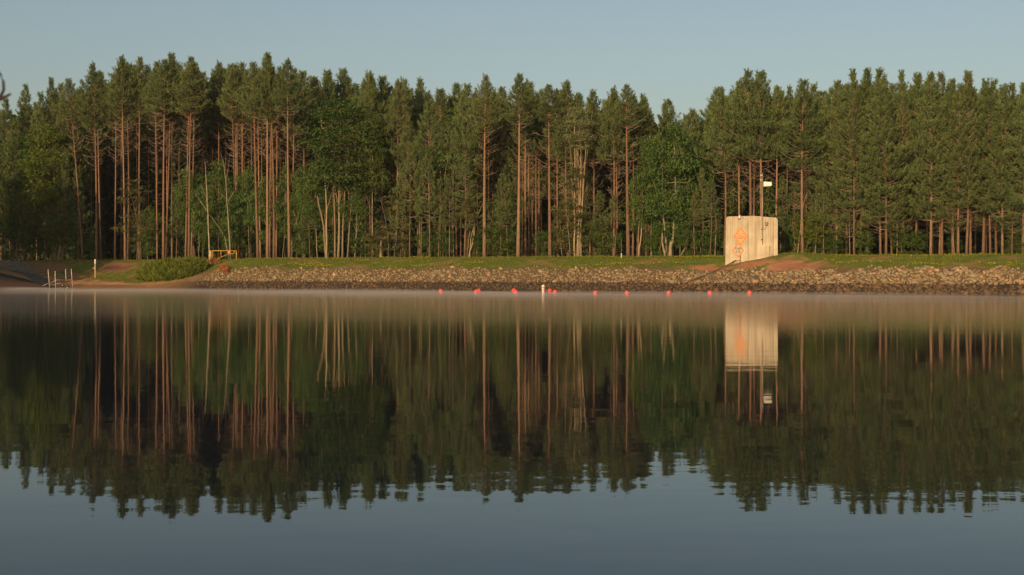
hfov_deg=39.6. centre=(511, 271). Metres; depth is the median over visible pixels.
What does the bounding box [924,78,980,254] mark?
pine tree
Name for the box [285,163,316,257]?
sapling
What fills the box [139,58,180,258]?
pine tree
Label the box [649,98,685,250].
pine tree
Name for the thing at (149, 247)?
sapling
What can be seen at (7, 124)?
pine tree
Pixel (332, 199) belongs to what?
pine tree
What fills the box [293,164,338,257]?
maple tree
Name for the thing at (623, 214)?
pine tree
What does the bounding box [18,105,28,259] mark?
pine tree
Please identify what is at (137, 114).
pine tree
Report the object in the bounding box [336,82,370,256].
pine tree
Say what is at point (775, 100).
pine tree
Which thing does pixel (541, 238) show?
sapling
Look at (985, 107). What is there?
pine tree
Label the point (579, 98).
pine tree
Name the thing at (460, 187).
pine tree
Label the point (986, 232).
pine tree
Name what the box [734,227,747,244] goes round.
warning sign
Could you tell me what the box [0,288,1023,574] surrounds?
water
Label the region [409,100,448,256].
pine tree
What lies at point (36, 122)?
pine tree
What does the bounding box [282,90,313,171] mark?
pine tree
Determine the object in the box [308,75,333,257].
pine tree
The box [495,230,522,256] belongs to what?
sapling
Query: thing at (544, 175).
pine tree
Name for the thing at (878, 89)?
pine tree
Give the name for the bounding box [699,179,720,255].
young pine
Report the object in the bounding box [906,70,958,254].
pine tree
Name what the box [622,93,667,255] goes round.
pine tree
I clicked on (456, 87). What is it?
pine tree
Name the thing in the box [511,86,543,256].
pine tree
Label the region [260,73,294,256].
pine tree
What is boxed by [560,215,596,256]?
sapling
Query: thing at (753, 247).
concrete tower
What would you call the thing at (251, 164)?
pine tree
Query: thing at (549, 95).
pine tree
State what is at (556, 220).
sapling
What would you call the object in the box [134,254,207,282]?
willow bush
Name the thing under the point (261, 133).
pine tree
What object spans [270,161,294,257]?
sapling
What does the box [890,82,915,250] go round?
pine tree
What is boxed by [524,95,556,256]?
pine tree
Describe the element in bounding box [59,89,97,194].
pine tree
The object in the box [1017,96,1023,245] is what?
pine tree
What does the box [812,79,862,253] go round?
pine tree
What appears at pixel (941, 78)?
pine tree
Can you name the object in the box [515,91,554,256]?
pine tree
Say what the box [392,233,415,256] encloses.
sapling
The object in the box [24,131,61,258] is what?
pine tree
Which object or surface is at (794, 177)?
pine tree
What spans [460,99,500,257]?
pine tree
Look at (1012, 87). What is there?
pine tree
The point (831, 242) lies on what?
sapling
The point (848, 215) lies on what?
young pine
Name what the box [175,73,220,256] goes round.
pine tree
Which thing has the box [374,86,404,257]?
pine tree
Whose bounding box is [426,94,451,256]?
pine tree
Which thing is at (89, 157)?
pine tree
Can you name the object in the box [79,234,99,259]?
sapling
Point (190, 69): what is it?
pine tree
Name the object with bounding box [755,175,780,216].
sapling
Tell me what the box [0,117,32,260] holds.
pine tree
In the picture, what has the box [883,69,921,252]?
pine tree
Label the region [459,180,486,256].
young pine
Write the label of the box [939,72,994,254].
pine tree
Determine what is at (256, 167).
pine tree
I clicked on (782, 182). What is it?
pine tree
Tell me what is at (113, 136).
pine tree
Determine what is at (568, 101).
pine tree
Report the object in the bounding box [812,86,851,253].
pine tree
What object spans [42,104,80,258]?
pine tree
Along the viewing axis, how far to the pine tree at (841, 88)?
188.48 m
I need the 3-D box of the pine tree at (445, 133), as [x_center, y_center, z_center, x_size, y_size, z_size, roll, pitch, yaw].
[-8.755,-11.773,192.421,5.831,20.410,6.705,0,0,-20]
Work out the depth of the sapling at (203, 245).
216.08 m
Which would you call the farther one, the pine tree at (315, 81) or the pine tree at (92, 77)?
the pine tree at (315, 81)
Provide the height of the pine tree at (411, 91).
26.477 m
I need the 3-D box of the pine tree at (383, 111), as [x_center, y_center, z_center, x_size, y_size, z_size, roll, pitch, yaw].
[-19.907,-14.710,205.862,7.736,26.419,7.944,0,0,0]
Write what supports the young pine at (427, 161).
on the ground at (9, 280)
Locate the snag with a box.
[661,233,673,256]
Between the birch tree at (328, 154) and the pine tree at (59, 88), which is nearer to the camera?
the birch tree at (328, 154)
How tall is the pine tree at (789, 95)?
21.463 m
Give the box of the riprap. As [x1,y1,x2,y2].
[197,265,1023,293]
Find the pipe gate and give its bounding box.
[212,250,236,262]
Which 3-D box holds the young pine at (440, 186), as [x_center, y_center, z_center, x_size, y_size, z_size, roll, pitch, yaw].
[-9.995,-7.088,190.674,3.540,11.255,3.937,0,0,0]
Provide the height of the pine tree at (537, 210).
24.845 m
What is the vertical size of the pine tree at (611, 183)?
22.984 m
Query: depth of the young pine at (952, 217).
157.48 m
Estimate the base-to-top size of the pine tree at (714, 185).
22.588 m
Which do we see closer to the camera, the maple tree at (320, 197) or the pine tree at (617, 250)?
the pine tree at (617, 250)
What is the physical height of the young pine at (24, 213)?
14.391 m
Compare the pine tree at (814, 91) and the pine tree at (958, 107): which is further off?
the pine tree at (814, 91)
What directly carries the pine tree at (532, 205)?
on the ground at (9, 280)
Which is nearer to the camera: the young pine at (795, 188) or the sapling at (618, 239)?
the young pine at (795, 188)
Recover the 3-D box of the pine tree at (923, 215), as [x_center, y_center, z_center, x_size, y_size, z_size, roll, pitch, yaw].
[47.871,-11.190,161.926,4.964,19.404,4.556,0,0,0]
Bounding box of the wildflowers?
[264,252,1021,266]
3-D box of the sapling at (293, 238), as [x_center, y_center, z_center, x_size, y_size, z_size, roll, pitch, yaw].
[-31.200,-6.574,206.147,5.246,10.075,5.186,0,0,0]
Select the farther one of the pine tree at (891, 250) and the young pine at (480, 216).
the young pine at (480, 216)
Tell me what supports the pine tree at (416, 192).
on the ground at (9, 280)
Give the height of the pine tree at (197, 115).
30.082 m
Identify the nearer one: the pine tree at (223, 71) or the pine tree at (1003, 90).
the pine tree at (1003, 90)
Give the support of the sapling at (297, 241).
on the ground at (9, 280)
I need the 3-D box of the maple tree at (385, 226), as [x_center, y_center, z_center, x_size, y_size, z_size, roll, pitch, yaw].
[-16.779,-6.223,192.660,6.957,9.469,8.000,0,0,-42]
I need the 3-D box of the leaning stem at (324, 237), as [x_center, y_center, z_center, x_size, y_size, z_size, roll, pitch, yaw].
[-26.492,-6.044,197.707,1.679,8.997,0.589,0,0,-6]
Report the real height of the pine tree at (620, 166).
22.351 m
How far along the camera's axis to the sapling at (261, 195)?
207.03 m
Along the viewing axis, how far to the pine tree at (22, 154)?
246.84 m
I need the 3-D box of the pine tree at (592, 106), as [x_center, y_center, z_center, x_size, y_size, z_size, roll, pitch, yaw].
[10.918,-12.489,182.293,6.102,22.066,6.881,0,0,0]
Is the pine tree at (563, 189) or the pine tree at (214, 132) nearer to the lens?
the pine tree at (563, 189)
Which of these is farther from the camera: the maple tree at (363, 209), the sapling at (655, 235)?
the maple tree at (363, 209)
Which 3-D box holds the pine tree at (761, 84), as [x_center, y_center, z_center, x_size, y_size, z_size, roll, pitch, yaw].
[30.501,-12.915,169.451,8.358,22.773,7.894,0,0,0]
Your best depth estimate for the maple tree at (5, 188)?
226.10 m
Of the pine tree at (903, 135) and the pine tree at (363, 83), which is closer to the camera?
the pine tree at (903, 135)
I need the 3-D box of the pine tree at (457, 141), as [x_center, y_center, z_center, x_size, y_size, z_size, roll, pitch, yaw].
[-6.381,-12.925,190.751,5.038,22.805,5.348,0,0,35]
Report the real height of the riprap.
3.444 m
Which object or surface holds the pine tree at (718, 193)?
on the ground at (9, 280)
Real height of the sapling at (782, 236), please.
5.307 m
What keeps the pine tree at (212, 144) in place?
on the ground at (9, 280)
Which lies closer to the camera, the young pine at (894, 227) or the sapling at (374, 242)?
the young pine at (894, 227)
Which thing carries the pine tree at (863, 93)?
on the ground at (9, 280)
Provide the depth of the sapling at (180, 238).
219.84 m
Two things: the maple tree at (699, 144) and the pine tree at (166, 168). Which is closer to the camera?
the maple tree at (699, 144)
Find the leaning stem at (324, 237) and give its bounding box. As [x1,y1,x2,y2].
[316,196,325,257]
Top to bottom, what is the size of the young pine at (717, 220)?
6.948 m
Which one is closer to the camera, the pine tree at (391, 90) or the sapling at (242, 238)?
the sapling at (242, 238)
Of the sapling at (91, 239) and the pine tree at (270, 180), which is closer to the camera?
the pine tree at (270, 180)
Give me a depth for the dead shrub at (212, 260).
198.20 m
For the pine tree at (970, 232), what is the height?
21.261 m
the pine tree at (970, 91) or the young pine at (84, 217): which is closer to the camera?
the pine tree at (970, 91)
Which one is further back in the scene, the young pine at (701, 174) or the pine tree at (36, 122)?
the pine tree at (36, 122)
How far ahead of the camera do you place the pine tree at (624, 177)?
203.78 m
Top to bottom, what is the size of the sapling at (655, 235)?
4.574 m
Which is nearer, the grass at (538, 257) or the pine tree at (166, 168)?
the grass at (538, 257)
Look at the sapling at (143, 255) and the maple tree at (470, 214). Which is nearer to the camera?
the maple tree at (470, 214)
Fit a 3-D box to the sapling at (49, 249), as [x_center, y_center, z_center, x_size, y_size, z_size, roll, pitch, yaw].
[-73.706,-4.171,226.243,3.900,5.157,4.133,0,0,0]
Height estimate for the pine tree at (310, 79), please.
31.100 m
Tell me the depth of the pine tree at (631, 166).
192.64 m
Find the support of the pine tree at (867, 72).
on the ground at (9, 280)
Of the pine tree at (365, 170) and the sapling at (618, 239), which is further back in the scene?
the pine tree at (365, 170)
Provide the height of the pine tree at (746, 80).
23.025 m
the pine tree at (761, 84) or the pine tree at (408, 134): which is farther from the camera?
the pine tree at (408, 134)
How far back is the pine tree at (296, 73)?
205.92 m
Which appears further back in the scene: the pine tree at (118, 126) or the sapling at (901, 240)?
the pine tree at (118, 126)
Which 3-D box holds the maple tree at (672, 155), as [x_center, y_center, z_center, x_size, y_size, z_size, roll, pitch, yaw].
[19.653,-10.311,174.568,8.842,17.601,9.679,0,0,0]
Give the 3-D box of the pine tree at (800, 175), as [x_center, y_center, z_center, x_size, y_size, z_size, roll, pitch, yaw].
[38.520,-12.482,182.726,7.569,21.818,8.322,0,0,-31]
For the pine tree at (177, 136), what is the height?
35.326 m
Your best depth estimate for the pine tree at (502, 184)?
211.95 m
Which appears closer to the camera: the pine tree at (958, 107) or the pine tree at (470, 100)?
the pine tree at (958, 107)
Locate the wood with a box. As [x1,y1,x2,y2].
[0,83,1021,259]
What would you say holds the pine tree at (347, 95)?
on the ground at (9, 280)
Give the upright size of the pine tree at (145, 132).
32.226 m
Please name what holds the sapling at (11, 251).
on the ground at (9, 280)
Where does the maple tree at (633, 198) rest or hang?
on the ground at (9, 280)
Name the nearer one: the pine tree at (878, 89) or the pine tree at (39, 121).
the pine tree at (878, 89)
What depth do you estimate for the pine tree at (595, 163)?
197.45 m
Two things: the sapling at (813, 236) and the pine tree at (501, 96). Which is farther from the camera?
the pine tree at (501, 96)
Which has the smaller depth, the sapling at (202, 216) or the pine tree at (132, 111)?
the sapling at (202, 216)
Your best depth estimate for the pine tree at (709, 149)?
188.38 m
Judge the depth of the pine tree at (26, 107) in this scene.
237.23 m
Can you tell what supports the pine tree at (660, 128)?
on the ground at (9, 280)
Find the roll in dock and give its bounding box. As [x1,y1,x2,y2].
[43,269,72,287]
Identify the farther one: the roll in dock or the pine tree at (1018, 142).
the roll in dock
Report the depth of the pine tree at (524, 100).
183.53 m
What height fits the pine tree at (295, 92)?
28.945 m
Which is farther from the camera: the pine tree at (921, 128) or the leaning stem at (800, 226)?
the pine tree at (921, 128)
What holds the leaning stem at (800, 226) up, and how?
on the ground at (9, 280)
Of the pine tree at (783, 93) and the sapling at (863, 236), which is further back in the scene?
the pine tree at (783, 93)
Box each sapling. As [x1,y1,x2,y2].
[0,73,11,100]
[0,218,23,259]
[14,223,48,260]
[37,235,59,259]
[64,229,89,257]
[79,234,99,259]
[129,231,158,259]
[138,213,160,258]
[141,204,165,258]
[161,229,184,256]
[165,209,193,256]
[170,166,197,250]
[180,171,207,247]
[188,182,213,254]
[193,194,221,258]
[199,159,232,257]
[203,179,236,248]
[217,177,244,237]
[217,214,253,254]
[217,225,242,258]
[231,162,260,234]
[236,185,258,257]
[248,199,272,257]
[251,176,272,243]
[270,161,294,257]
[271,206,291,253]
[283,193,310,256]
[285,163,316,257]
[292,222,321,256]
[314,224,343,254]
[344,221,374,256]
[365,229,387,256]
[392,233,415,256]
[412,231,437,256]
[424,229,458,255]
[466,229,490,256]
[480,223,512,255]
[482,198,510,243]
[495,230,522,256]
[505,193,525,255]
[532,230,561,256]
[545,205,575,253]
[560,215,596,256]
[586,216,615,255]
[602,226,623,253]
[612,231,631,255]
[640,230,660,254]
[648,222,676,255]
[670,222,692,254]
[673,223,698,255]
[690,229,717,255]
[704,222,723,255]
[720,179,747,216]
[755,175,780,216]
[777,215,797,254]
[781,232,800,252]
[785,213,819,252]
[803,213,826,252]
[808,221,835,253]
[823,229,850,254]
[850,230,875,254]
[889,231,913,254]
[901,230,928,253]
[945,235,963,251]
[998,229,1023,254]
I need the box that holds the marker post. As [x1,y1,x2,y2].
[94,259,95,277]
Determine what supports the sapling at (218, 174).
on the ground at (9, 280)
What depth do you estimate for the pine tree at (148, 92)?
214.29 m
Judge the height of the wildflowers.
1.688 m
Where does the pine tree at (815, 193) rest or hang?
on the ground at (9, 280)
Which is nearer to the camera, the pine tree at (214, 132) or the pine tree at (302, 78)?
the pine tree at (302, 78)
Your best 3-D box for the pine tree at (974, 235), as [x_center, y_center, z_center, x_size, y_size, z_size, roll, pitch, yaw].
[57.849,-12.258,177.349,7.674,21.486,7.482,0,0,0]
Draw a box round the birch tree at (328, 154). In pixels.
[291,95,392,258]
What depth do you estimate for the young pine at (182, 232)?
216.41 m
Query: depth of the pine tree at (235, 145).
215.93 m
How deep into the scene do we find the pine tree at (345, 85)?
215.48 m
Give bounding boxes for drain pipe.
[676,260,735,287]
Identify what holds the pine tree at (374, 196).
on the ground at (9, 280)
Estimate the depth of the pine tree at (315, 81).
226.37 m
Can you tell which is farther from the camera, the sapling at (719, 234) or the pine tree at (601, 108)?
the pine tree at (601, 108)
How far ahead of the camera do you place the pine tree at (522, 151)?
194.35 m
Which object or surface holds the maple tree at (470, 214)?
on the ground at (9, 280)
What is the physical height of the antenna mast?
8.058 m
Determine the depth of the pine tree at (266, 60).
203.13 m
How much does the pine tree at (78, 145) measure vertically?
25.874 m
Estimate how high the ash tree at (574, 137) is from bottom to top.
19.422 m
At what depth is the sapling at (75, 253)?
223.65 m
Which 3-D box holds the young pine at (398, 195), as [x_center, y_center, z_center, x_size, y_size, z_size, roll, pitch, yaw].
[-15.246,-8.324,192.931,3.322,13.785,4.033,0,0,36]
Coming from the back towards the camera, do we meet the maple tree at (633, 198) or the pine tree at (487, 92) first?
the pine tree at (487, 92)
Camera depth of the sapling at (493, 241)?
185.69 m
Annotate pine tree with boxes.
[0,98,20,259]
[0,110,5,259]
[0,111,14,259]
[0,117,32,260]
[11,83,39,259]
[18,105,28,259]
[19,105,39,259]
[20,91,54,259]
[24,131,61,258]
[32,102,39,259]
[37,87,72,258]
[41,77,63,258]
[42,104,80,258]
[46,77,85,259]
[49,82,71,205]
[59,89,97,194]
[60,101,91,259]
[70,61,114,259]
[73,88,117,259]
[78,86,102,259]
[80,81,107,259]
[90,70,116,259]
[99,72,132,259]
[99,74,127,259]
[101,65,138,259]
[103,54,140,259]
[103,62,141,258]
[114,62,152,259]
[124,64,148,259]
[125,56,152,259]
[133,77,170,214]
[135,63,155,259]
[138,59,168,258]
[138,66,169,259]
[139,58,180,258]
[145,51,183,258]
[152,61,209,256]
[156,115,178,256]
[159,69,182,257]
[163,61,184,185]
[164,56,209,256]
[172,61,212,255]
[172,75,201,256]
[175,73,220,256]
[184,71,220,257]
[197,68,223,258]
[202,68,228,258]
[205,60,228,258]
[205,67,230,258]
[209,62,260,258]
[210,95,246,190]
[214,64,245,256]
[217,69,246,258]
[220,61,252,258]
[222,78,259,258]
[226,61,268,257]
[236,126,268,257]
[241,74,271,257]
[243,72,278,256]
[243,78,260,257]
[244,62,294,257]
[246,52,288,257]
[256,70,280,257]
[257,84,284,257]
[259,79,302,256]
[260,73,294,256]
[268,66,291,257]
[271,57,311,257]
[276,67,308,256]
[279,70,319,257]
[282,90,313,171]
[297,75,319,256]
[302,76,328,257]
[304,69,352,256]
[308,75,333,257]
[316,82,338,256]
[319,67,361,246]
[323,78,355,257]
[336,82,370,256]
[343,70,388,254]
[344,85,365,257]
[347,80,400,253]
[350,73,385,257]
[353,74,391,256]
[361,160,387,239]
[370,78,416,257]
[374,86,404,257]
[376,87,412,223]
[385,75,427,256]
[389,87,424,200]
[389,119,421,255]
[398,98,444,256]
[402,76,444,256]
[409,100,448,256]
[420,87,453,256]
[422,90,435,254]
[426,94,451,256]
[433,96,463,256]
[434,165,438,256]
[441,82,463,256]
[441,165,480,257]
[442,93,481,256]
[445,83,476,251]
[451,89,503,252]
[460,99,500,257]
[464,72,505,257]
[470,89,507,256]
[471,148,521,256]
[472,89,511,252]
[478,85,516,255]
[487,112,523,256]
[497,111,547,255]
[500,93,534,204]
[502,73,540,256]
[506,78,552,232]
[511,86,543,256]
[511,92,543,256]
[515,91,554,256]
[523,89,560,256]
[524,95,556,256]
[524,96,537,233]
[526,125,544,255]
[531,84,568,255]
[533,87,568,255]
[537,105,573,254]
[542,79,591,256]
[551,89,572,256]
[555,98,598,249]
[568,92,598,234]
[573,102,609,209]
[578,89,616,255]
[579,97,608,256]
[593,84,636,255]
[594,96,623,255]
[601,104,619,255]
[603,95,635,255]
[608,102,655,229]
[609,83,649,256]
[615,174,653,255]
[616,92,649,256]
[617,97,665,255]
[618,111,666,255]
[618,114,643,255]
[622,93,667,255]
[643,117,676,246]
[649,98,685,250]
[656,129,690,255]
[659,108,717,253]
[681,86,732,252]
[681,112,700,255]
[688,122,708,254]
[689,115,732,254]
[692,85,746,254]
[700,101,727,254]
[709,88,748,215]
[711,95,736,203]
[717,88,758,215]
[719,68,783,215]
[719,78,762,215]
[729,96,772,215]
[734,83,768,215]
[735,69,792,215]
[735,92,781,215]
[751,90,779,215]
[758,84,792,217]
[767,96,813,249]
[767,100,795,248]
[771,90,793,251]
[774,78,833,252]
[774,84,804,251]
[783,100,831,251]
[786,93,813,252]
[791,81,825,252]
[795,102,825,251]
[803,92,842,253]
[807,90,831,252]
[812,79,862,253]
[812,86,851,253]
[821,81,862,253]
[828,68,879,254]
[835,83,855,254]
[839,85,877,254]
[845,67,918,253]
[848,66,884,254]
[860,84,914,253]
[871,93,909,253]
[874,77,903,253]
[881,83,914,253]
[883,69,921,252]
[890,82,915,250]
[894,83,925,253]
[895,71,936,252]
[902,75,933,254]
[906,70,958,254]
[913,101,960,253]
[914,70,961,254]
[915,92,945,253]
[916,95,962,253]
[923,80,930,254]
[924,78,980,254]
[935,82,985,253]
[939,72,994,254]
[945,80,963,254]
[953,69,987,253]
[959,85,1019,254]
[959,88,980,253]
[959,90,1004,253]
[962,77,1001,254]
[971,77,1018,254]
[978,82,1023,253]
[987,82,1023,254]
[997,82,1023,253]
[1011,111,1023,225]
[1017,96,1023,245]
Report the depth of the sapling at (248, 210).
207.98 m
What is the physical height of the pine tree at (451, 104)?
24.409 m
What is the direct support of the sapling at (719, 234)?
on the ground at (9, 280)
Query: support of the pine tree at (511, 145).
on the ground at (9, 280)
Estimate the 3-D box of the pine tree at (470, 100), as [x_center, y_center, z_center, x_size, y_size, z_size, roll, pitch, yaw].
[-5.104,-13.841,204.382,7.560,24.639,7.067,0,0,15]
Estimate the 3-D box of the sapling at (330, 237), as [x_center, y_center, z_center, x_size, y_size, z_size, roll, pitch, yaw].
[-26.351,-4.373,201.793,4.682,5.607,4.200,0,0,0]
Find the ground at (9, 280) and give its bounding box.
[0,253,1023,293]
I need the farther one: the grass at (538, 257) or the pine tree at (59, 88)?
the pine tree at (59, 88)
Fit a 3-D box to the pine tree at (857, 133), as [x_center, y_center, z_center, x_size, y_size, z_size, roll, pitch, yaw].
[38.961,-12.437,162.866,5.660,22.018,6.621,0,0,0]
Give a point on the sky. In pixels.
(678, 51)
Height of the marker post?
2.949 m
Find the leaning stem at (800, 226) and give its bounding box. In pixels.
[797,194,806,252]
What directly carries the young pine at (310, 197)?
on the ground at (9, 280)
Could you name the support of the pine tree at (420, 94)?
on the ground at (9, 280)
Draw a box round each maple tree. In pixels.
[0,131,46,260]
[11,124,88,259]
[39,213,77,259]
[111,178,161,256]
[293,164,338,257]
[332,160,373,256]
[346,112,394,251]
[359,191,415,255]
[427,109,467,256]
[454,198,482,257]
[625,173,651,255]
[628,135,670,255]
[638,118,708,255]
[666,132,719,255]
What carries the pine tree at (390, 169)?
on the ground at (9, 280)
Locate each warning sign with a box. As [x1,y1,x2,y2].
[733,243,743,256]
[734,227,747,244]
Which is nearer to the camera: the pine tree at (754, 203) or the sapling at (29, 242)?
the pine tree at (754, 203)
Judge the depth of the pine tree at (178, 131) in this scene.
231.57 m
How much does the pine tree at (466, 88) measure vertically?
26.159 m
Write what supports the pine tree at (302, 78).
on the ground at (9, 280)
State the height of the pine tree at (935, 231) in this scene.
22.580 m
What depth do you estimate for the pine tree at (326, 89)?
211.76 m
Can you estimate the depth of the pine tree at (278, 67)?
227.99 m
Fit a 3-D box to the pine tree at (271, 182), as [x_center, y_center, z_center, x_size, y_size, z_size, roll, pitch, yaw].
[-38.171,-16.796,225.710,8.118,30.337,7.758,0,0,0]
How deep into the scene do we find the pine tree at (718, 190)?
196.35 m
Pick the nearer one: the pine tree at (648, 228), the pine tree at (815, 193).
the pine tree at (815, 193)
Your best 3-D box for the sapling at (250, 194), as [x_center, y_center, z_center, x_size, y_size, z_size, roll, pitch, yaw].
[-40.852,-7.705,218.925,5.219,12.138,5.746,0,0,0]
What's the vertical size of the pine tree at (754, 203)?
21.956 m
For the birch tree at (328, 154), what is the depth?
195.51 m
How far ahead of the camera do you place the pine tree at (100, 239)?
225.45 m
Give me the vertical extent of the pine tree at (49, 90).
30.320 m
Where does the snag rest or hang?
on the ground at (9, 280)
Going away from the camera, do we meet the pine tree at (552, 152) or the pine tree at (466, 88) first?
the pine tree at (552, 152)
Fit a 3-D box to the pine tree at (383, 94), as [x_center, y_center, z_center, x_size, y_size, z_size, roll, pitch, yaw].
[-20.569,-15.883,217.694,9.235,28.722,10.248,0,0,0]
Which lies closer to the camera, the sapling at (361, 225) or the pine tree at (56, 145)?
the sapling at (361, 225)
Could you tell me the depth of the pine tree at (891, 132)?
160.20 m
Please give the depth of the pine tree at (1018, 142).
153.53 m
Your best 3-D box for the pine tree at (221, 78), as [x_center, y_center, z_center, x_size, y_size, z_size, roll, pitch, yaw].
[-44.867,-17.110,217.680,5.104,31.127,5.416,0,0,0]
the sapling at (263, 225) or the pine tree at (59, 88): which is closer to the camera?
the sapling at (263, 225)
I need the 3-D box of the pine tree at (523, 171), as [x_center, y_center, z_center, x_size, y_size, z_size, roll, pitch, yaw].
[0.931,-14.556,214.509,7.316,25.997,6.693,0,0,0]
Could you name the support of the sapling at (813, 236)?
on the ground at (9, 280)
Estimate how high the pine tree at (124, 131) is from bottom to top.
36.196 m
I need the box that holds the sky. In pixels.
[0,0,1023,173]
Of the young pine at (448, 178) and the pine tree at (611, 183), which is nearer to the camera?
the young pine at (448, 178)
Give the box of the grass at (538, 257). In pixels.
[2,251,1023,284]
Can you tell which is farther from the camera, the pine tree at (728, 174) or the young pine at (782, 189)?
the pine tree at (728, 174)
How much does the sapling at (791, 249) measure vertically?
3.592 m
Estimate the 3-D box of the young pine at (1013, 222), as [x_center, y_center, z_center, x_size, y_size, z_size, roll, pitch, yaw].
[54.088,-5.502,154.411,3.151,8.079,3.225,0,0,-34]
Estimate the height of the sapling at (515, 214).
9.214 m
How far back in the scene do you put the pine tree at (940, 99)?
158.55 m
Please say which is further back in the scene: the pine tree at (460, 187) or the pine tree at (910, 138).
the pine tree at (460, 187)
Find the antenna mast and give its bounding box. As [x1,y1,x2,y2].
[761,173,771,243]
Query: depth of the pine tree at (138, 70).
217.30 m
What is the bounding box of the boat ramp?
[0,260,54,286]
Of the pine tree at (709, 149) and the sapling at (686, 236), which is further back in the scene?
the pine tree at (709, 149)
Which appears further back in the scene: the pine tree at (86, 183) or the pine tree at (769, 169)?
the pine tree at (86, 183)
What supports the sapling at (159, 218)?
on the ground at (9, 280)
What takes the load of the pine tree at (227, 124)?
on the ground at (9, 280)
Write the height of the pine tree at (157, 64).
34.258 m
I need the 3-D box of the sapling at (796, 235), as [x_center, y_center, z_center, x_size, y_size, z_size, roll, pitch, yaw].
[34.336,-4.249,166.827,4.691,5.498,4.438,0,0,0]
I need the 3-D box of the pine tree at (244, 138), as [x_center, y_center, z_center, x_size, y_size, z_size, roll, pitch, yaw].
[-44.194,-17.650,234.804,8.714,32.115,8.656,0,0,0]
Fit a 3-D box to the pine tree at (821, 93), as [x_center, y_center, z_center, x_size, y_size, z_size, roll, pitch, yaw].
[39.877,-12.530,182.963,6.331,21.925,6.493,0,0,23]
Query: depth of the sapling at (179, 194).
212.07 m
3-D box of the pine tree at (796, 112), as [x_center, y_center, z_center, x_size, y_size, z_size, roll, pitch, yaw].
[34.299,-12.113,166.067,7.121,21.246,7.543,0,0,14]
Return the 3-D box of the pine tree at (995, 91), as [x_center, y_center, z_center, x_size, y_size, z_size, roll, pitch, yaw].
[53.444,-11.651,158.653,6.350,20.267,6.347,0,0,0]
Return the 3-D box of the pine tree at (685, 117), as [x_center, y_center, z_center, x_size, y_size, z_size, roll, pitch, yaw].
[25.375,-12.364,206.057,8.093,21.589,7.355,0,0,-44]
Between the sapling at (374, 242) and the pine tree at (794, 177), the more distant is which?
the sapling at (374, 242)
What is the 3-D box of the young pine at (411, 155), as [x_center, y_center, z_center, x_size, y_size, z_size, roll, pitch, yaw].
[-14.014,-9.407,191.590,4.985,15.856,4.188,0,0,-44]
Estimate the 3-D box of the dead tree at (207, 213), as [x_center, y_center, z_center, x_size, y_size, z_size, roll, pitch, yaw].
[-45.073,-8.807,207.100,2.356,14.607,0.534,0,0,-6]
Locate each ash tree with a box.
[556,105,598,256]
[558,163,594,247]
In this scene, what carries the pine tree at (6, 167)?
on the ground at (9, 280)
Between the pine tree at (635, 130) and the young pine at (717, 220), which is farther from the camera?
the pine tree at (635, 130)
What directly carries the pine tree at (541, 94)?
on the ground at (9, 280)
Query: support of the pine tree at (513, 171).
on the ground at (9, 280)
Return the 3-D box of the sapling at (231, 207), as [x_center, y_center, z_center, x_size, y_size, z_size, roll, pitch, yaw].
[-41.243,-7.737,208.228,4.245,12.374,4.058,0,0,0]
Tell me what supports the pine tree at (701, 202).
on the ground at (9, 280)
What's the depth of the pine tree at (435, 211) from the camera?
225.04 m
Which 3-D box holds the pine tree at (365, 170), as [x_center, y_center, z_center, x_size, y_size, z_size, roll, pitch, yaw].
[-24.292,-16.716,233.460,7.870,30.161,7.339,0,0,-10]
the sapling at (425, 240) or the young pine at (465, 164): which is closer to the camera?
the young pine at (465, 164)
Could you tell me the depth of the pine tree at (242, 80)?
211.49 m
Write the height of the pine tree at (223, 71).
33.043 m
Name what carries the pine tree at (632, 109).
on the ground at (9, 280)
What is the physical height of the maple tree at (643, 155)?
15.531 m
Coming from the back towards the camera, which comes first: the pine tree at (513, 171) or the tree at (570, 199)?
the pine tree at (513, 171)
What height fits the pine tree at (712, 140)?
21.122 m
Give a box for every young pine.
[16,173,48,260]
[50,151,77,259]
[66,167,94,259]
[166,194,184,257]
[296,191,320,257]
[389,163,411,253]
[394,146,423,256]
[412,159,433,257]
[413,149,444,256]
[425,178,449,255]
[438,173,460,256]
[451,159,475,256]
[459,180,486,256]
[487,172,514,255]
[494,183,516,255]
[591,190,609,254]
[600,195,625,255]
[686,192,704,254]
[692,168,715,254]
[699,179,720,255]
[705,204,723,254]
[768,176,792,251]
[779,181,809,252]
[805,171,835,252]
[831,180,862,254]
[882,190,913,253]
[944,194,966,254]
[993,185,1023,253]
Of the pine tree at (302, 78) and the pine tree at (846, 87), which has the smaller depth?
the pine tree at (846, 87)
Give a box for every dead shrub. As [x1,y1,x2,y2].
[209,255,218,264]
[217,263,228,273]
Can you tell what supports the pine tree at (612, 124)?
on the ground at (9, 280)
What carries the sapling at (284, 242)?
on the ground at (9, 280)
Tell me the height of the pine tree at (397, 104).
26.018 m
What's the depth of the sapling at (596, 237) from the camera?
178.98 m
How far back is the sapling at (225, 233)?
208.85 m
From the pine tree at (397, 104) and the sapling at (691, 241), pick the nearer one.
the sapling at (691, 241)
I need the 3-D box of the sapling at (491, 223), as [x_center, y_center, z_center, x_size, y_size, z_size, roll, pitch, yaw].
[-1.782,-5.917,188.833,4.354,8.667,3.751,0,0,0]
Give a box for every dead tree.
[194,165,209,249]
[213,155,233,259]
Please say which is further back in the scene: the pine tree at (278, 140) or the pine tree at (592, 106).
the pine tree at (278, 140)
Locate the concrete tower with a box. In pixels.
[725,216,777,264]
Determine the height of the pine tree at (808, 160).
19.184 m
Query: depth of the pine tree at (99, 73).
247.60 m

